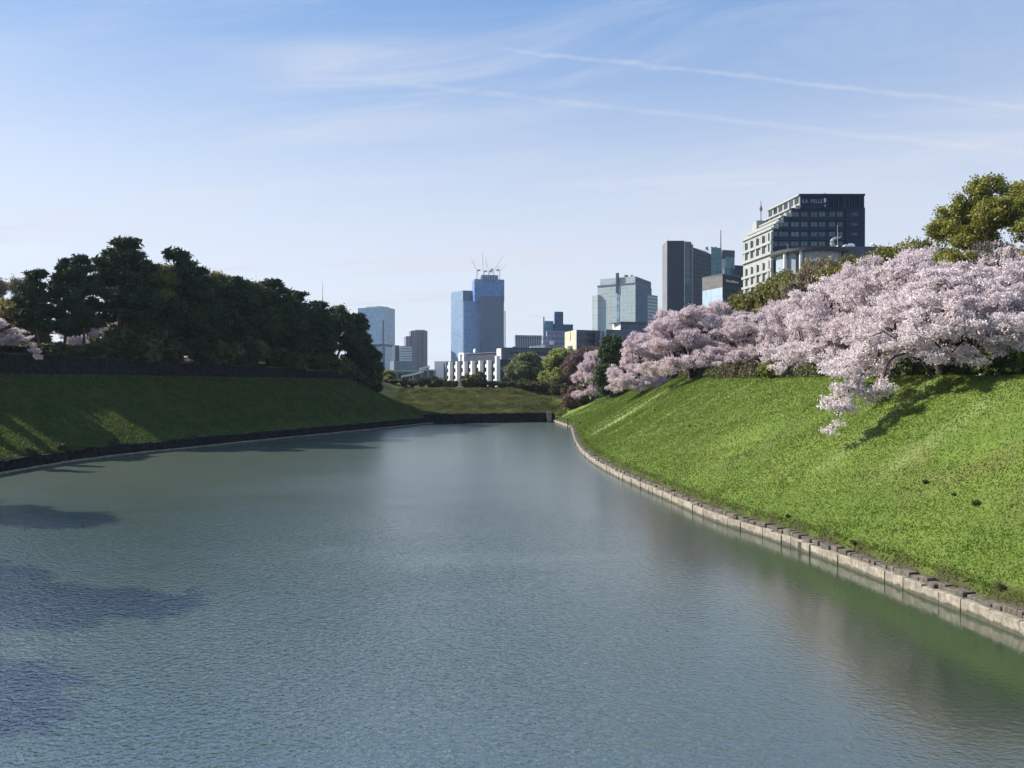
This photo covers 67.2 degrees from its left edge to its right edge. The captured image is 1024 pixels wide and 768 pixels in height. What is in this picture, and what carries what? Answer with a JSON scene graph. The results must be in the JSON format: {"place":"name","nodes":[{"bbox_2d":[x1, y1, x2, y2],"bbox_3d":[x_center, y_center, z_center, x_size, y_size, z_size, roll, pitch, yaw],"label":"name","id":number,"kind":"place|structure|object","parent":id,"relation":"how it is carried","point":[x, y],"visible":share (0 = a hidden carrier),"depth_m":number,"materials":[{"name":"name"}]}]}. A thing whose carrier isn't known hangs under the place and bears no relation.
{"place":"outdoors","nodes":[
{"label":"outdoors","id":0,"kind":"place"},
{"bbox_2d":[0,422,1023,767],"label":"moat water","id":1,"kind":"structure","parent":0,"point":[528,594],"depth_m":37.18,"materials":[{"name":"teal liquid"}]},
{"bbox_2d":[0,349,1023,607],"bbox_3d":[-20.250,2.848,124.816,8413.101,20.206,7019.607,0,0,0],"label":"ground","id":2,"kind":"structure","parent":0,"point":[390,389],"depth_m":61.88,"materials":[{"name":"green plant"}]},
{"bbox_2d":[0,274,22,298],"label":"bare tree","id":3,"kind":"object","parent":2,"relation":"on","point":[4,286],"visible":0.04,"depth_m":174.99,"materials":[{"name":"grey plant"}]},
{"bbox_2d":[0,318,43,359],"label":"cherry tree","id":4,"kind":"object","parent":2,"relation":"on","point":[11,338],"visible":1,"depth_m":127.85,"materials":[{"name":"pink plant"}]},
{"bbox_2d":[0,297,52,343],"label":"leafy tree","id":5,"kind":"object","parent":2,"relation":"on","point":[5,309],"visible":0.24,"depth_m":146.74,"materials":[{"name":"green plant"}]},
{"bbox_2d":[8,267,61,343],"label":"pine tree","id":6,"kind":"object","parent":2,"relation":"on","point":[33,292],"visible":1,"depth_m":141.35,"materials":[{"name":"green plant"}]},
{"bbox_2d":[42,341,87,355],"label":"bush","id":7,"kind":"object","parent":2,"relation":"on","point":[59,348],"visible":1,"depth_m":137.65,"materials":[{"name":"green plant"}]},
{"bbox_2d":[42,257,92,343],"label":"pine tree","id":8,"kind":"object","parent":2,"relation":"on","point":[56,282],"visible":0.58,"depth_m":144.11,"materials":[{"name":"green plant"}]},
{"bbox_2d":[53,327,106,345],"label":"cherry tree","id":9,"kind":"object","parent":2,"relation":"on","point":[73,341],"visible":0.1,"depth_m":202.10,"materials":[{"name":"pink plant"}]},
{"bbox_2d":[55,253,108,355],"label":"pine tree","id":10,"kind":"object","parent":2,"relation":"on","point":[87,317],"visible":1,"depth_m":142.98,"materials":[{"name":"green plant"}]},
{"bbox_2d":[79,342,115,357],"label":"bush","id":11,"kind":"object","parent":2,"relation":"on","point":[96,350],"visible":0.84,"depth_m":144.38,"materials":[{"name":"green plant"}]},
{"bbox_2d":[89,325,141,358],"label":"bush","id":12,"kind":"object","parent":2,"relation":"on","point":[120,337],"visible":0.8,"depth_m":149.06,"materials":[{"name":"green plant"}]},
{"bbox_2d":[84,235,166,328],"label":"pine tree","id":13,"kind":"object","parent":2,"relation":"on","point":[121,265],"visible":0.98,"depth_m":150.35,"materials":[{"name":"green plant"}]},
{"bbox_2d":[99,293,169,336],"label":"broadleaf tree","id":14,"kind":"object","parent":2,"relation":"on","point":[143,324],"visible":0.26,"depth_m":153.63,"materials":[{"name":"green plant"}]},
{"bbox_2d":[119,325,168,362],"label":"bush","id":15,"kind":"object","parent":2,"relation":"on","point":[149,343],"visible":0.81,"depth_m":152.15,"materials":[{"name":"green plant"}]},
{"bbox_2d":[123,259,175,327],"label":"pine tree","id":16,"kind":"object","parent":2,"relation":"on","point":[160,285],"visible":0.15,"depth_m":161.03,"materials":[{"name":"green plant"}]},
{"bbox_2d":[146,262,185,342],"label":"broadleaf tree","id":17,"kind":"object","parent":2,"relation":"on","point":[167,275],"visible":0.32,"depth_m":162.18,"materials":[{"name":"green plant"}]},
{"bbox_2d":[158,339,193,361],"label":"bush","id":18,"kind":"object","parent":2,"relation":"on","point":[175,351],"visible":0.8,"depth_m":159.85,"materials":[{"name":"green plant"}]},
{"bbox_2d":[160,245,200,331],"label":"pine tree","id":19,"kind":"object","parent":2,"relation":"on","point":[181,258],"visible":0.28,"depth_m":165.46,"materials":[{"name":"green plant"}]},
{"bbox_2d":[155,297,212,361],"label":"broadleaf tree","id":20,"kind":"object","parent":2,"relation":"on","point":[182,312],"visible":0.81,"depth_m":161.22,"materials":[{"name":"green plant"}]},
{"bbox_2d":[0,352,372,381],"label":"retaining wall","id":21,"kind":"structure","parent":2,"relation":"on","point":[28,364],"depth_m":150.38,"materials":[{"name":"stone"}]},
{"bbox_2d":[175,265,225,362],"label":"pine tree","id":22,"kind":"object","parent":2,"relation":"on","point":[201,289],"visible":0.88,"depth_m":165.93,"materials":[{"name":"green plant"}]},
{"bbox_2d":[181,337,221,363],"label":"bush","id":23,"kind":"object","parent":2,"relation":"on","point":[205,358],"visible":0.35,"depth_m":166.87,"materials":[{"name":"green plant"}]},
{"bbox_2d":[0,417,432,475],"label":"stone wall","id":24,"kind":"structure","parent":2,"relation":"on","point":[17,464],"depth_m":131.30,"materials":[{"name":"grey stone"}]},
{"bbox_2d":[0,372,434,458],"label":"turf","id":25,"kind":"structure","parent":2,"relation":"on","point":[268,413],"depth_m":143.08,"materials":[{"name":"green plant"}]},
{"bbox_2d":[204,273,236,343],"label":"broadleaf tree","id":26,"kind":"object","parent":2,"relation":"on","point":[220,291],"visible":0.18,"depth_m":174.42,"materials":[{"name":"green plant"}]},
{"bbox_2d":[207,338,248,364],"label":"bush","id":27,"kind":"object","parent":2,"relation":"on","point":[231,353],"visible":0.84,"depth_m":169.59,"materials":[{"name":"green plant"}]},
{"bbox_2d":[208,270,252,329],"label":"broadleaf tree","id":28,"kind":"object","parent":2,"relation":"on","point":[223,277],"visible":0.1,"depth_m":177.75,"materials":[{"name":"green plant"}]},
{"bbox_2d":[219,275,263,363],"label":"pine tree","id":29,"kind":"object","parent":2,"relation":"on","point":[238,291],"visible":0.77,"depth_m":175.60,"materials":[{"name":"green plant"}]},
{"bbox_2d":[237,336,272,365],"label":"bush","id":30,"kind":"object","parent":2,"relation":"on","point":[261,351],"visible":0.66,"depth_m":177.96,"materials":[{"name":"green plant"}]},
{"bbox_2d":[241,278,290,348],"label":"broadleaf tree","id":31,"kind":"object","parent":2,"relation":"on","point":[268,324],"visible":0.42,"depth_m":182.74,"materials":[{"name":"green plant"}]},
{"bbox_2d":[250,278,297,346],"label":"pine tree","id":32,"kind":"object","parent":2,"relation":"on","point":[275,292],"visible":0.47,"depth_m":187.52,"materials":[{"name":"green plant"}]},
{"bbox_2d":[259,345,293,366],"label":"bush","id":33,"kind":"object","parent":2,"relation":"on","point":[280,355],"visible":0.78,"depth_m":185.80,"materials":[{"name":"green plant"}]},
{"bbox_2d":[270,298,313,361],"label":"broadleaf tree","id":34,"kind":"object","parent":2,"relation":"on","point":[292,318],"visible":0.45,"depth_m":189.72,"materials":[{"name":"green plant"}]},
{"bbox_2d":[279,290,322,354],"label":"pine tree","id":35,"kind":"object","parent":2,"relation":"on","point":[300,295],"visible":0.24,"depth_m":194.21,"materials":[{"name":"green plant"}]},
{"bbox_2d":[293,312,340,368],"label":"broadleaf tree","id":36,"kind":"object","parent":2,"relation":"on","point":[331,346],"visible":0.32,"depth_m":198.15,"materials":[{"name":"green plant"}]},
{"bbox_2d":[306,350,338,369],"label":"bush","id":37,"kind":"object","parent":2,"relation":"on","point":[323,360],"visible":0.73,"depth_m":198.26,"materials":[{"name":"green plant"}]},
{"bbox_2d":[308,300,338,369],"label":"pine tree","id":38,"kind":"object","parent":2,"relation":"on","point":[319,306],"visible":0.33,"depth_m":198.53,"materials":[{"name":"green plant"}]},
{"bbox_2d":[327,356,362,380],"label":"bush","id":39,"kind":"object","parent":2,"relation":"on","point":[348,366],"visible":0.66,"depth_m":207.93,"materials":[{"name":"green plant"}]},
{"bbox_2d":[326,303,366,369],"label":"broadleaf tree","id":40,"kind":"object","parent":2,"relation":"on","point":[345,327],"visible":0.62,"depth_m":208.17,"materials":[{"name":"green plant"}]},
{"bbox_2d":[339,312,373,368],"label":"pine tree","id":41,"kind":"object","parent":2,"relation":"on","point":[363,326],"visible":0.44,"depth_m":213.30,"materials":[{"name":"green plant"}]},
{"bbox_2d":[343,334,378,374],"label":"broadleaf tree","id":42,"kind":"object","parent":2,"relation":"on","point":[373,363],"visible":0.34,"depth_m":214.03,"materials":[{"name":"green plant"}]},
{"bbox_2d":[358,374,385,388],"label":"bush","id":43,"kind":"object","parent":2,"relation":"on","point":[374,381],"visible":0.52,"depth_m":212.25,"materials":[{"name":"green plant"}]},
{"bbox_2d":[366,350,385,392],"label":"conifer","id":44,"kind":"object","parent":2,"relation":"on","point":[379,366],"visible":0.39,"depth_m":217.65,"materials":[{"name":"green plant"}]},
{"bbox_2d":[358,306,394,370],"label":"glass tower","id":45,"kind":"structure","parent":2,"relation":"on","point":[381,329],"depth_m":1509.65,"materials":[{"name":"glass"}]},
{"bbox_2d":[390,345,412,369],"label":"office block","id":46,"kind":"structure","parent":2,"relation":"on","point":[405,362],"depth_m":1202.50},
{"bbox_2d":[393,370,419,379],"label":"teal roofed hall","id":47,"kind":"structure","parent":2,"relation":"on","point":[400,373],"depth_m":329.98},
{"bbox_2d":[404,330,426,369],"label":"apartment tower","id":48,"kind":"structure","parent":2,"relation":"on","point":[416,340],"depth_m":1351.31,"materials":[{"name":"concrete"}]},
{"bbox_2d":[451,290,472,360],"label":"glass slab tower","id":49,"kind":"structure","parent":2,"relation":"on","point":[458,298],"depth_m":1332.99,"materials":[{"name":"glass"}]},
{"bbox_2d":[464,370,486,387],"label":"shrub","id":50,"kind":"object","parent":2,"relation":"on","point":[477,379],"visible":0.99,"depth_m":243.74,"materials":[{"name":"green plant"}]},
{"bbox_2d":[393,386,567,415],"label":"dry grass","id":51,"kind":"structure","parent":2,"relation":"on","point":[479,404],"depth_m":228.47,"materials":[{"name":"green plant"}]},
{"bbox_2d":[434,347,530,386],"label":"white office building","id":52,"kind":"structure","parent":2,"relation":"on","point":[491,364],"depth_m":316.35,"materials":[{"name":"concrete"}]},
{"bbox_2d":[463,275,505,352],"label":"unfinished tower","id":53,"kind":"structure","parent":2,"relation":"on","point":[484,321],"depth_m":1296.78,"materials":[{"name":"blue glass"}]},
{"bbox_2d":[424,412,554,423],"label":"stone wall","id":54,"kind":"structure","parent":2,"relation":"on","point":[482,418],"depth_m":215.79,"materials":[{"name":"grey stone"}]},
{"bbox_2d":[502,351,544,381],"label":"leafy tree","id":55,"kind":"object","parent":2,"relation":"on","point":[527,366],"visible":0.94,"depth_m":258.94,"materials":[{"name":"green plant"}]},
{"bbox_2d":[514,335,541,347],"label":"striped office building","id":56,"kind":"structure","parent":2,"relation":"on","point":[524,341],"depth_m":561.94,"materials":[{"name":"concrete"}]},
{"bbox_2d":[506,345,562,383],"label":"long dark building","id":57,"kind":"structure","parent":2,"relation":"on","point":[541,350],"depth_m":423.44,"materials":[{"name":"stone"}]},
{"bbox_2d":[542,331,564,347],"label":"lavender building","id":58,"kind":"structure","parent":2,"relation":"on","point":[552,339],"depth_m":481.98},
{"bbox_2d":[537,346,576,386],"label":"leafy tree","id":59,"kind":"object","parent":2,"relation":"on","point":[551,362],"visible":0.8,"depth_m":247.68,"materials":[{"name":"green plant"}]},
{"bbox_2d":[543,312,572,335],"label":"stacked teal building","id":60,"kind":"structure","parent":2,"relation":"on","point":[558,325],"depth_m":716.37,"materials":[{"name":"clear glass"}]},
{"bbox_2d":[548,382,567,393],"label":"shrub","id":61,"kind":"object","parent":2,"relation":"on","point":[555,387],"visible":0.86,"depth_m":238.32,"materials":[{"name":"green plant"}]},
{"bbox_2d":[559,385,581,409],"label":"red shrub","id":62,"kind":"object","parent":2,"relation":"on","point":[568,400],"visible":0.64,"depth_m":224.94,"materials":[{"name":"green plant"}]},
{"bbox_2d":[562,343,598,386],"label":"bare tree","id":63,"kind":"object","parent":2,"relation":"on","point":[573,360],"visible":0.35,"depth_m":236.53,"materials":[{"name":"brown plant"}]},
{"bbox_2d":[565,330,599,350],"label":"beige building","id":64,"kind":"structure","parent":2,"relation":"on","point":[575,339],"depth_m":442.55,"materials":[{"name":"tile"}]},
{"bbox_2d":[570,349,602,400],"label":"cherry tree","id":65,"kind":"object","parent":2,"relation":"on","point":[584,373],"visible":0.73,"depth_m":220.36,"materials":[{"name":"pink plant"}]},
{"bbox_2d":[593,333,627,398],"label":"conifer","id":66,"kind":"object","parent":2,"relation":"on","point":[609,353],"visible":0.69,"depth_m":202.44,"materials":[{"name":"green plant"}]},
{"bbox_2d":[600,321,646,375],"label":"flat roofed hall","id":67,"kind":"structure","parent":2,"relation":"on","point":[623,329],"depth_m":601.37,"materials":[{"name":"stone"}]},
{"bbox_2d":[592,273,657,333],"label":"pale office tower","id":68,"kind":"structure","parent":2,"relation":"on","point":[626,298],"depth_m":919.68,"materials":[{"name":"glass"}]},
{"bbox_2d":[604,331,678,393],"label":"cherry tree","id":69,"kind":"object","parent":2,"relation":"on","point":[629,360],"visible":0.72,"depth_m":169.11,"materials":[{"name":"pink plant"}]},
{"bbox_2d":[637,308,688,377],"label":"cherry tree","id":70,"kind":"object","parent":2,"relation":"on","point":[660,313],"visible":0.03,"depth_m":184.44,"materials":[{"name":"pink plant"}]},
{"bbox_2d":[662,237,710,377],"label":"navy tower","id":71,"kind":"structure","parent":2,"relation":"on","point":[686,266],"depth_m":602.33,"materials":[{"name":"grey glass"}]},
{"bbox_2d":[632,303,749,379],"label":"cherry tree","id":72,"kind":"object","parent":2,"relation":"on","point":[698,322],"visible":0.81,"depth_m":138.83,"materials":[{"name":"pink plant"}]},
{"bbox_2d":[668,366,724,377],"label":"hedge","id":73,"kind":"object","parent":2,"relation":"on","point":[711,371],"visible":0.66,"depth_m":136.67,"materials":[{"name":"green plant"}]},
{"bbox_2d":[682,299,738,358],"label":"cherry tree","id":74,"kind":"object","parent":2,"relation":"on","point":[717,307],"visible":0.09,"depth_m":176.11,"materials":[{"name":"pink plant"}]},
{"bbox_2d":[705,230,734,275],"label":"teal glass tower","id":75,"kind":"structure","parent":2,"relation":"on","point":[721,259],"depth_m":703.06,"materials":[{"name":"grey glass"}]},
{"bbox_2d":[702,273,742,376],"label":"dark sign building","id":76,"kind":"structure","parent":2,"relation":"on","point":[720,287],"depth_m":426.00,"materials":[{"name":"black glass"}]},
{"bbox_2d":[723,265,742,275],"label":"navy office block","id":77,"kind":"structure","parent":2,"relation":"on","point":[736,270],"depth_m":559.78,"materials":[{"name":"blue glass"}]},
{"bbox_2d":[724,294,748,319],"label":"evergreen tree","id":78,"kind":"object","parent":2,"relation":"on","point":[734,301],"visible":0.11,"depth_m":206.26,"materials":[{"name":"green plant"}]},
{"bbox_2d":[717,359,763,379],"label":"hedge","id":79,"kind":"object","parent":2,"relation":"on","point":[740,369],"visible":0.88,"depth_m":112.71,"materials":[{"name":"green plant"}]},
{"bbox_2d":[704,311,788,367],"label":"cherry tree","id":80,"kind":"object","parent":2,"relation":"on","point":[742,328],"visible":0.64,"depth_m":132.73,"materials":[{"name":"pink plant"}]},
{"bbox_2d":[735,282,764,314],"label":"evergreen tree","id":81,"kind":"object","parent":2,"relation":"on","point":[751,306],"visible":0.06,"depth_m":201.09,"materials":[{"name":"green plant"}]},
{"bbox_2d":[755,360,777,378],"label":"lime bush","id":82,"kind":"object","parent":2,"relation":"on","point":[763,370],"visible":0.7,"depth_m":99.34,"materials":[{"name":"green plant"}]},
{"bbox_2d":[749,299,795,365],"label":"cherry tree","id":83,"kind":"object","parent":2,"relation":"on","point":[773,304],"visible":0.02,"depth_m":154.78,"materials":[{"name":"pink plant"}]},
{"bbox_2d":[754,268,793,310],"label":"evergreen tree","id":84,"kind":"object","parent":2,"relation":"on","point":[761,298],"visible":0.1,"depth_m":186.38,"materials":[{"name":"green plant"}]},
{"bbox_2d":[553,418,1023,637],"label":"stone wall","id":85,"kind":"structure","parent":2,"relation":"on","point":[1007,617],"depth_m":49.52,"materials":[{"name":"beige stone"}]},
{"bbox_2d":[767,268,813,307],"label":"evergreen tree","id":86,"kind":"object","parent":2,"relation":"on","point":[784,280],"visible":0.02,"depth_m":175.82,"materials":[{"name":"green plant"}]},
{"bbox_2d":[753,290,833,365],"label":"cherry tree","id":87,"kind":"object","parent":2,"relation":"on","point":[778,328],"visible":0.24,"depth_m":122.50,"materials":[{"name":"pink plant"}]},
{"bbox_2d":[760,362,826,376],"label":"hedge","id":88,"kind":"object","parent":2,"relation":"on","point":[809,369],"visible":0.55,"depth_m":91.61,"materials":[{"name":"green plant"}]},
{"bbox_2d":[741,193,864,296],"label":"stepped hotel","id":89,"kind":"structure","parent":2,"relation":"on","point":[802,220],"depth_m":260.05,"materials":[{"name":"grey concrete"}]},
{"bbox_2d":[777,251,840,300],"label":"bare tree","id":90,"kind":"object","parent":2,"relation":"on","point":[807,275],"visible":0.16,"depth_m":168.56,"materials":[{"name":"brown plant"}]},
{"bbox_2d":[757,274,893,376],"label":"cherry tree","id":91,"kind":"object","parent":2,"relation":"on","point":[815,314],"visible":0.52,"depth_m":95.03,"materials":[{"name":"pink plant"}]},
{"bbox_2d":[816,265,838,290],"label":"evergreen tree","id":92,"kind":"object","parent":2,"relation":"on","point":[826,271],"visible":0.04,"depth_m":157.46,"materials":[{"name":"green plant"}]},
{"bbox_2d":[770,246,891,274],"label":"round pavilion","id":93,"kind":"structure","parent":2,"relation":"on","point":[791,258],"depth_m":239.70,"materials":[{"name":"concrete"}]},
{"bbox_2d":[828,251,859,298],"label":"evergreen tree","id":94,"kind":"object","parent":2,"relation":"on","point":[849,258],"depth_m":147.22,"materials":[{"name":"green plant"}]},
{"bbox_2d":[823,253,883,344],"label":"cherry tree","id":95,"kind":"object","parent":2,"relation":"on","point":[849,271],"visible":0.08,"depth_m":114.67,"materials":[{"name":"pink plant"}]},
{"bbox_2d":[847,235,921,266],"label":"evergreen tree","id":96,"kind":"object","parent":2,"relation":"on","point":[886,254],"visible":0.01,"depth_m":129.61,"materials":[{"name":"green plant"}]},
{"bbox_2d":[815,250,960,375],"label":"cherry tree","id":97,"kind":"object","parent":2,"relation":"on","point":[898,275],"visible":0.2,"depth_m":85.46,"materials":[{"name":"pink plant"}]},
{"bbox_2d":[870,244,940,374],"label":"cherry tree","id":98,"kind":"object","parent":2,"relation":"on","point":[932,250],"visible":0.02,"depth_m":107.84,"materials":[{"name":"pink plant"}]},
{"bbox_2d":[816,258,1023,435],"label":"cherry tree","id":99,"kind":"object","parent":2,"relation":"on","point":[967,308],"visible":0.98,"depth_m":64.78,"materials":[{"name":"pink plant"}]},
{"bbox_2d":[895,238,948,258],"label":"evergreen tree","id":100,"kind":"object","parent":2,"relation":"on","point":[916,245],"visible":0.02,"depth_m":123.32,"materials":[{"name":"green plant"}]},
{"bbox_2d":[891,354,1023,375],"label":"hedge","id":101,"kind":"object","parent":2,"relation":"on","point":[1003,366],"visible":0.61,"depth_m":65.88,"materials":[{"name":"green plant"}]},
{"bbox_2d":[919,239,1023,375],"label":"cherry tree","id":102,"kind":"object","parent":2,"relation":"on","point":[1003,250],"visible":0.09,"depth_m":89.87,"materials":[{"name":"pink plant"}]},
{"bbox_2d":[919,256,1023,367],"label":"cherry tree","id":103,"kind":"object","parent":2,"relation":"on","point":[1011,268],"visible":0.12,"depth_m":69.51,"materials":[{"name":"pink plant"}]},
{"bbox_2d":[921,172,1023,268],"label":"camphor tree","id":104,"kind":"object","parent":2,"relation":"on","point":[963,222],"visible":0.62,"depth_m":93.10,"materials":[{"name":"green plant"}]},
{"bbox_2d":[974,335,1023,370],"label":"lime bush","id":105,"kind":"object","parent":2,"relation":"on","point":[1016,355],"visible":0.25,"depth_m":63.31,"materials":[{"name":"green plant"}]},
{"bbox_2d":[0,0,1023,375],"label":"sky","id":106,"kind":"structure","parent":0,"point":[373,151],"materials":[{"name":"blue"}]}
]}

